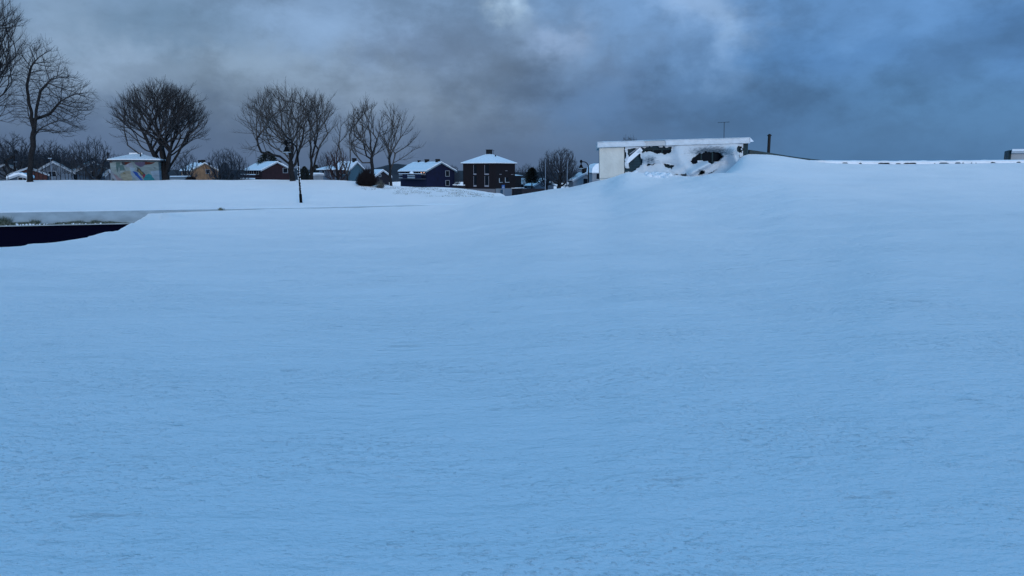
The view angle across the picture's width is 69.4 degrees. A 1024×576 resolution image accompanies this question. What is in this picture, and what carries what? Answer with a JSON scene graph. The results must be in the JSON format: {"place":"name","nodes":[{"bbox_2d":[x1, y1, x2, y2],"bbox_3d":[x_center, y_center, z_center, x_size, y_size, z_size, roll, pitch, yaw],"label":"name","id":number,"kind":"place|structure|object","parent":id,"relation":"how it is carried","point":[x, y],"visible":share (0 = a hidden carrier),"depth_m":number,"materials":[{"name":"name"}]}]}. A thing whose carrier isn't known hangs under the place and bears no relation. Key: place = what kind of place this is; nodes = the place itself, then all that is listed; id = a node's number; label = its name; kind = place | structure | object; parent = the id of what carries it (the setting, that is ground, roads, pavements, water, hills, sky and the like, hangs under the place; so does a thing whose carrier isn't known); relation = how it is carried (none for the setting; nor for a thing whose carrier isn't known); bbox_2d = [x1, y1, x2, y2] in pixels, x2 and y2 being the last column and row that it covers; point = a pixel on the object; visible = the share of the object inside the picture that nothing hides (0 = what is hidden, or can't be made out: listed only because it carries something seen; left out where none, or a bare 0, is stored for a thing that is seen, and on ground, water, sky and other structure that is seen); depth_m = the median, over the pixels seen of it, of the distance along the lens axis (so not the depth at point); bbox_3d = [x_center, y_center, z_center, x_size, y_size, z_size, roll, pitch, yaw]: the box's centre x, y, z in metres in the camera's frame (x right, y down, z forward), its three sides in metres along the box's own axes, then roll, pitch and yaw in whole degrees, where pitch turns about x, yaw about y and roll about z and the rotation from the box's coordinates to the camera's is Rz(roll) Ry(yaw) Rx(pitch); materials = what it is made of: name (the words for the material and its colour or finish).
{"place":"outdoors","nodes":[
{"label":"outdoors","id":0,"kind":"place"},
{"bbox_2d":[168,164,576,181],"bbox_3d":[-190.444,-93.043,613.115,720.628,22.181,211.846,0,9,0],"label":"hills","id":1,"kind":"structure","parent":0,"point":[395,174],"depth_m":561.87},
{"bbox_2d":[359,185,489,196],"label":"dead grass","id":2,"kind":"structure","parent":0,"point":[431,189],"depth_m":76.64,"materials":[{"name":"brown plant"}]},
{"bbox_2d":[0,154,1023,575],"bbox_3d":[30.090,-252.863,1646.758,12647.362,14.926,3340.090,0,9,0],"label":"ground","id":3,"kind":"structure","parent":0,"point":[754,364],"depth_m":5.94,"materials":[{"name":"white snow"}]},
{"bbox_2d":[0,164,17,180],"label":"white house","id":4,"kind":"structure","parent":3,"relation":"on","point":[11,167],"depth_m":149.50,"materials":[{"name":"grey"}]},
{"bbox_2d":[0,138,27,165],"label":"bare tree","id":5,"kind":"object","parent":3,"relation":"on","point":[4,145],"visible":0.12,"depth_m":162.83,"materials":[{"name":"brown plant"}]},
{"bbox_2d":[0,0,35,124],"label":"bare tree","id":6,"kind":"object","parent":3,"relation":"on","point":[7,64],"visible":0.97,"depth_m":79.37,"materials":[{"name":"brown plant"}]},
{"bbox_2d":[6,172,34,179],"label":"garage","id":7,"kind":"structure","parent":3,"relation":"on","point":[19,176],"depth_m":104.00,"materials":[{"name":"grey"}]},
{"bbox_2d":[0,131,43,179],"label":"bare tree","id":8,"kind":"object","parent":3,"relation":"on","point":[14,152],"visible":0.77,"depth_m":147.02,"materials":[{"name":"brown plant"}]},
{"bbox_2d":[8,167,49,179],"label":"cabin","id":9,"kind":"object","parent":3,"relation":"on","point":[41,176],"visible":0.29,"depth_m":142.49,"materials":[{"name":"red"}]},
{"bbox_2d":[41,160,50,179],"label":"sapling","id":10,"kind":"object","parent":3,"relation":"on","point":[45,170],"visible":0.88,"depth_m":94.47,"materials":[{"name":"brown"}]},
{"bbox_2d":[4,35,99,181],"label":"bare tree","id":11,"kind":"object","parent":3,"relation":"on","point":[34,127],"visible":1,"depth_m":81.60,"materials":[{"name":"black plant"}]},
{"bbox_2d":[35,139,69,168],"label":"bare tree","id":12,"kind":"object","parent":3,"relation":"on","point":[49,151],"visible":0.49,"depth_m":157.45,"materials":[{"name":"brown plant"}]},
{"bbox_2d":[0,146,109,168],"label":"wood","id":13,"kind":"object","parent":3,"relation":"on","point":[25,165],"visible":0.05,"depth_m":214.31,"materials":[{"name":"black"}]},
{"bbox_2d":[36,161,75,179],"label":"grey house","id":14,"kind":"structure","parent":3,"relation":"on","point":[53,176],"depth_m":144.99,"materials":[{"name":"grey wood"}]},
{"bbox_2d":[55,160,64,179],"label":"sapling","id":15,"kind":"object","parent":3,"relation":"on","point":[60,169],"visible":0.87,"depth_m":95.29,"materials":[{"name":"brown"}]},
{"bbox_2d":[45,147,83,168],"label":"bare tree","id":16,"kind":"object","parent":3,"relation":"on","point":[65,154],"visible":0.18,"depth_m":161.90,"materials":[{"name":"brown plant"}]},
{"bbox_2d":[63,141,92,179],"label":"bare tree","id":17,"kind":"object","parent":3,"relation":"on","point":[73,159],"visible":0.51,"depth_m":149.04,"materials":[{"name":"brown plant"}]},
{"bbox_2d":[73,158,106,179],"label":"blue house","id":18,"kind":"structure","parent":3,"relation":"on","point":[78,177],"depth_m":149.41,"materials":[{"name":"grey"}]},
{"bbox_2d":[74,136,115,179],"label":"bare tree","id":19,"kind":"object","parent":3,"relation":"on","point":[95,159],"visible":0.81,"depth_m":147.36,"materials":[{"name":"brown plant"}]},
{"bbox_2d":[102,169,110,179],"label":"shed","id":20,"kind":"structure","parent":3,"relation":"on","point":[106,176],"depth_m":99.02,"materials":[{"name":"grey"}]},
{"bbox_2d":[106,153,165,180],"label":"painted kiosk","id":21,"kind":"object","parent":3,"relation":"on","point":[135,167],"visible":0.88,"depth_m":86.66,"materials":[{"name":"paint"}]},
{"bbox_2d":[104,74,211,179],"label":"bare tree","id":22,"kind":"object","parent":3,"relation":"on","point":[174,116],"visible":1,"depth_m":88.19,"materials":[{"name":"black plant"}]},
{"bbox_2d":[170,176,188,179],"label":"fence","id":23,"kind":"object","parent":3,"relation":"on","point":[178,177],"visible":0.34,"depth_m":118.63,"materials":[{"name":"grey"}]},
{"bbox_2d":[170,151,198,178],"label":"bare tree","id":24,"kind":"object","parent":3,"relation":"on","point":[185,166],"visible":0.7,"depth_m":128.14,"materials":[{"name":"brown plant"}]},
{"bbox_2d":[185,175,195,179],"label":"bush","id":25,"kind":"object","parent":3,"relation":"on","point":[191,177],"visible":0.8,"depth_m":87.77,"materials":[{"name":"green plant"}]},
{"bbox_2d":[179,160,217,179],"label":"tan house","id":26,"kind":"structure","parent":3,"relation":"on","point":[202,175],"depth_m":199.65,"materials":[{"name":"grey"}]},
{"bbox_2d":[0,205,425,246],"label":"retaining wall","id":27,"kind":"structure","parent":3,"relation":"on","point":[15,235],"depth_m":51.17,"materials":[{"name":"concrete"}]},
{"bbox_2d":[6,223,101,225],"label":"snow clumps","id":28,"kind":"object","parent":27,"relation":"on","point":[54,223],"visible":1,"depth_m":50.46,"materials":[{"name":"white snow"}]},
{"bbox_2d":[0,216,126,225],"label":"weeds","id":29,"kind":"object","parent":27,"relation":"on","point":[4,222],"visible":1,"depth_m":50.42,"materials":[{"name":"brown plant"}]},
{"bbox_2d":[202,150,236,179],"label":"bare tree","id":30,"kind":"object","parent":3,"relation":"on","point":[224,168],"visible":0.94,"depth_m":147.67,"materials":[{"name":"brown plant"}]},
{"bbox_2d":[218,148,243,179],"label":"bare tree","id":31,"kind":"object","parent":3,"relation":"on","point":[234,164],"visible":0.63,"depth_m":152.80,"materials":[{"name":"brown plant"}]},
{"bbox_2d":[230,155,250,179],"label":"bare tree","id":32,"kind":"object","parent":3,"relation":"on","point":[244,172],"visible":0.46,"depth_m":157.90,"materials":[{"name":"brown plant"}]},
{"bbox_2d":[243,161,289,179],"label":"maroon house","id":33,"kind":"structure","parent":3,"relation":"on","point":[271,170],"depth_m":185.18,"materials":[{"name":"red wood"}]},
{"bbox_2d":[256,151,281,163],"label":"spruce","id":34,"kind":"object","parent":3,"relation":"on","point":[268,157],"visible":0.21,"depth_m":191.44,"materials":[{"name":"green plant"}]},
{"bbox_2d":[232,78,334,180],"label":"bare tree","id":35,"kind":"object","parent":3,"relation":"on","point":[267,116],"visible":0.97,"depth_m":83.37,"materials":[{"name":"black plant"}]},
{"bbox_2d":[282,140,301,202],"bbox_3d":[-18.214,-9.445,61.277,1.358,5.562,0.720,-2,9,0],"label":"street lamp","id":36,"kind":"object","parent":3,"relation":"on","point":[286,148],"visible":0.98,"depth_m":61.09,"materials":[{"name":"black metal"}]},
{"bbox_2d":[300,166,309,179],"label":"spruce","id":37,"kind":"object","parent":3,"relation":"on","point":[304,170],"visible":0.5,"depth_m":246.51,"materials":[{"name":"green plant"}]},
{"bbox_2d":[308,165,320,179],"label":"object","id":38,"kind":"object","parent":3,"relation":"on","point":[316,167],"visible":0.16,"depth_m":236.80,"materials":[{"name":"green plant"}]},
{"bbox_2d":[309,173,323,179],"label":"flat shed","id":39,"kind":"structure","parent":3,"relation":"on","point":[317,176],"depth_m":148.85,"materials":[{"name":"grey"}]},
{"bbox_2d":[297,90,339,179],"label":"bare tree","id":40,"kind":"object","parent":3,"relation":"on","point":[312,165],"visible":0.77,"depth_m":88.26,"materials":[{"name":"brown plant"}]},
{"bbox_2d":[317,153,333,172],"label":"bare tree","id":41,"kind":"object","parent":3,"relation":"on","point":[321,159],"visible":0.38,"depth_m":226.10,"materials":[{"name":"brown plant"}]},
{"bbox_2d":[316,166,343,179],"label":"wing","id":42,"kind":"structure","parent":3,"relation":"on","point":[323,171],"depth_m":170.96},
{"bbox_2d":[324,144,350,180],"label":"bare tree","id":43,"kind":"object","parent":3,"relation":"on","point":[337,172],"visible":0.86,"depth_m":147.70,"materials":[{"name":"brown plant"}]},
{"bbox_2d":[338,158,363,180],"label":"teal house","id":44,"kind":"structure","parent":3,"relation":"on","point":[355,166],"depth_m":179.08,"materials":[{"name":"grey"}]},
{"bbox_2d":[331,110,371,180],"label":"bare tree","id":45,"kind":"object","parent":3,"relation":"on","point":[338,145],"visible":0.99,"depth_m":86.54,"materials":[{"name":"brown plant"}]},
{"bbox_2d":[355,165,378,185],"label":"bush","id":46,"kind":"object","parent":3,"relation":"on","point":[366,177],"visible":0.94,"depth_m":78.62,"materials":[{"name":"brown plant"}]},
{"bbox_2d":[342,94,397,172],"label":"bare tree","id":47,"kind":"object","parent":3,"relation":"on","point":[358,117],"visible":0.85,"depth_m":89.91,"materials":[{"name":"brown plant"}]},
{"bbox_2d":[375,179,384,187],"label":"bush","id":48,"kind":"object","parent":3,"relation":"on","point":[380,185],"visible":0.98,"depth_m":78.09,"materials":[{"name":"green plant"}]},
{"bbox_2d":[374,169,391,184],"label":"black cabin","id":49,"kind":"object","parent":3,"relation":"on","point":[382,175],"visible":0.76,"depth_m":139.18,"materials":[{"name":"grey"}]},
{"bbox_2d":[372,102,421,185],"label":"bare tree","id":50,"kind":"object","parent":3,"relation":"on","point":[393,127],"visible":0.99,"depth_m":83.86,"materials":[{"name":"brown plant"}]},
{"bbox_2d":[398,159,456,187],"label":"navy house","id":51,"kind":"structure","parent":3,"relation":"on","point":[436,173],"depth_m":166.01,"materials":[{"name":"blue wood"}]},
{"bbox_2d":[445,180,449,185],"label":"window","id":52,"kind":"structure","parent":51,"relation":"in","point":[447,182],"depth_m":166.92,"materials":[{"name":"grey paint"}]},
{"bbox_2d":[450,165,459,184],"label":"bare tree","id":53,"kind":"object","parent":3,"relation":"on","point":[457,177],"visible":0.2,"depth_m":227.50,"materials":[{"name":"brown plant"}]},
{"bbox_2d":[452,184,464,188],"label":"fence","id":54,"kind":"object","parent":3,"relation":"on","point":[456,186],"visible":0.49,"depth_m":158.49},
{"bbox_2d":[455,169,462,184],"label":"bare tree","id":55,"kind":"object","parent":3,"relation":"on","point":[458,182],"visible":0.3,"depth_m":237.40,"materials":[{"name":"brown plant"}]},
{"bbox_2d":[461,149,523,195],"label":"dark red house","id":56,"kind":"structure","parent":3,"relation":"on","point":[488,171],"depth_m":157.88,"materials":[{"name":"grey"}]},
{"bbox_2d":[473,165,475,174],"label":"window","id":57,"kind":"structure","parent":56,"relation":"in","point":[474,166],"depth_m":157.57,"materials":[{"name":"grey glass"}]},
{"bbox_2d":[473,176,476,186],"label":"window","id":58,"kind":"structure","parent":56,"relation":"in","point":[474,177],"depth_m":157.90,"materials":[{"name":"grey glass"}]},
{"bbox_2d":[484,165,488,174],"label":"window","id":59,"kind":"structure","parent":56,"relation":"in","point":[486,167],"depth_m":156.10,"materials":[{"name":"grey glass"}]},
{"bbox_2d":[484,176,488,186],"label":"window","id":60,"kind":"structure","parent":56,"relation":"in","point":[486,177],"depth_m":156.44,"materials":[{"name":"grey glass"}]},
{"bbox_2d":[504,189,511,195],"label":"garage door","id":61,"kind":"structure","parent":56,"relation":"in","point":[507,192],"depth_m":160.08,"materials":[{"name":"white"}]},
{"bbox_2d":[521,178,526,188],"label":"white house","id":62,"kind":"structure","parent":3,"relation":"on","point":[522,185],"depth_m":189.62,"materials":[{"name":"grey"}]},
{"bbox_2d":[519,163,535,186],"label":"bare tree","id":63,"kind":"object","parent":3,"relation":"on","point":[522,172],"visible":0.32,"depth_m":187.41,"materials":[{"name":"brown plant"}]},
{"bbox_2d":[525,167,539,188],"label":"spruce","id":64,"kind":"object","parent":3,"relation":"on","point":[530,172],"visible":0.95,"depth_m":162.64,"materials":[{"name":"green plant"}]},
{"bbox_2d":[522,188,546,193],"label":"fence","id":65,"kind":"object","parent":3,"relation":"on","point":[524,191],"visible":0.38,"depth_m":150.68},
{"bbox_2d":[524,178,555,189],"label":"grey hall","id":66,"kind":"structure","parent":3,"relation":"on","point":[537,185],"depth_m":169.50,"materials":[{"name":"grey"}]},
{"bbox_2d":[545,159,545,189],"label":"flagpole","id":67,"kind":"object","parent":3,"relation":"on","point":[545,174],"visible":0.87,"depth_m":138.34,"materials":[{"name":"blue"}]},
{"bbox_2d":[534,158,557,189],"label":"bare tree","id":68,"kind":"object","parent":3,"relation":"on","point":[542,175],"visible":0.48,"depth_m":158.11,"materials":[{"name":"brown plant"}]},
{"bbox_2d":[538,147,577,188],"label":"bare tree","id":69,"kind":"object","parent":3,"relation":"on","point":[560,175],"visible":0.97,"depth_m":147.50,"materials":[{"name":"brown plant"}]},
{"bbox_2d":[563,156,577,186],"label":"bare tree","id":70,"kind":"object","parent":3,"relation":"on","point":[569,169],"visible":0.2,"depth_m":152.54,"materials":[{"name":"brown plant"}]},
{"bbox_2d":[568,168,587,186],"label":"pale house","id":71,"kind":"structure","parent":3,"relation":"on","point":[580,178],"depth_m":149.14,"materials":[{"name":"grey"}]},
{"bbox_2d":[579,160,588,182],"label":"street lamp","id":72,"kind":"object","parent":3,"relation":"on","point":[581,166],"visible":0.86,"depth_m":86.73,"materials":[{"name":"black metal"}]},
{"bbox_2d":[586,163,598,182],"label":"mansard house","id":73,"kind":"structure","parent":3,"relation":"on","point":[593,172],"depth_m":138.60,"materials":[{"name":"grey"}]},
{"bbox_2d":[634,170,671,177],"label":"snow lumps","id":74,"kind":"object","parent":3,"relation":"on","point":[657,174],"visible":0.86,"depth_m":37.87,"materials":[{"name":"white snow"}]},
{"bbox_2d":[596,122,753,179],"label":"flat roofed building","id":75,"kind":"structure","parent":3,"relation":"on","point":[690,157],"depth_m":40.81,"materials":[{"name":"concrete"}]},
{"bbox_2d":[644,148,671,154],"bbox_3d":[8.091,-7.513,41.108,1.539,0.460,0.070,-1,9,6],"label":"window","id":76,"kind":"structure","parent":75,"relation":"in","point":[666,150],"depth_m":41.07,"materials":[{"name":"black glass"}]},
{"bbox_2d":[691,151,722,163],"bbox_3d":[10.767,-7.204,40.888,1.873,0.828,0.070,-1,9,6],"label":"window","id":77,"kind":"structure","parent":75,"relation":"in","point":[711,157],"depth_m":40.87,"materials":[{"name":"black glass"}]},
{"bbox_2d":[748,134,1023,163],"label":"buried building","id":78,"kind":"structure","parent":3,"relation":"on","point":[894,162],"depth_m":39.78,"materials":[{"name":"white"}]},
{"bbox_2d":[1004,149,1023,159],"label":"end building","id":79,"kind":"structure","parent":3,"relation":"on","point":[1014,154],"depth_m":46.21,"materials":[{"name":"beige wood"}]},
{"bbox_2d":[0,0,1023,172],"label":"sky","id":80,"kind":"structure","parent":0,"point":[519,80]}
]}

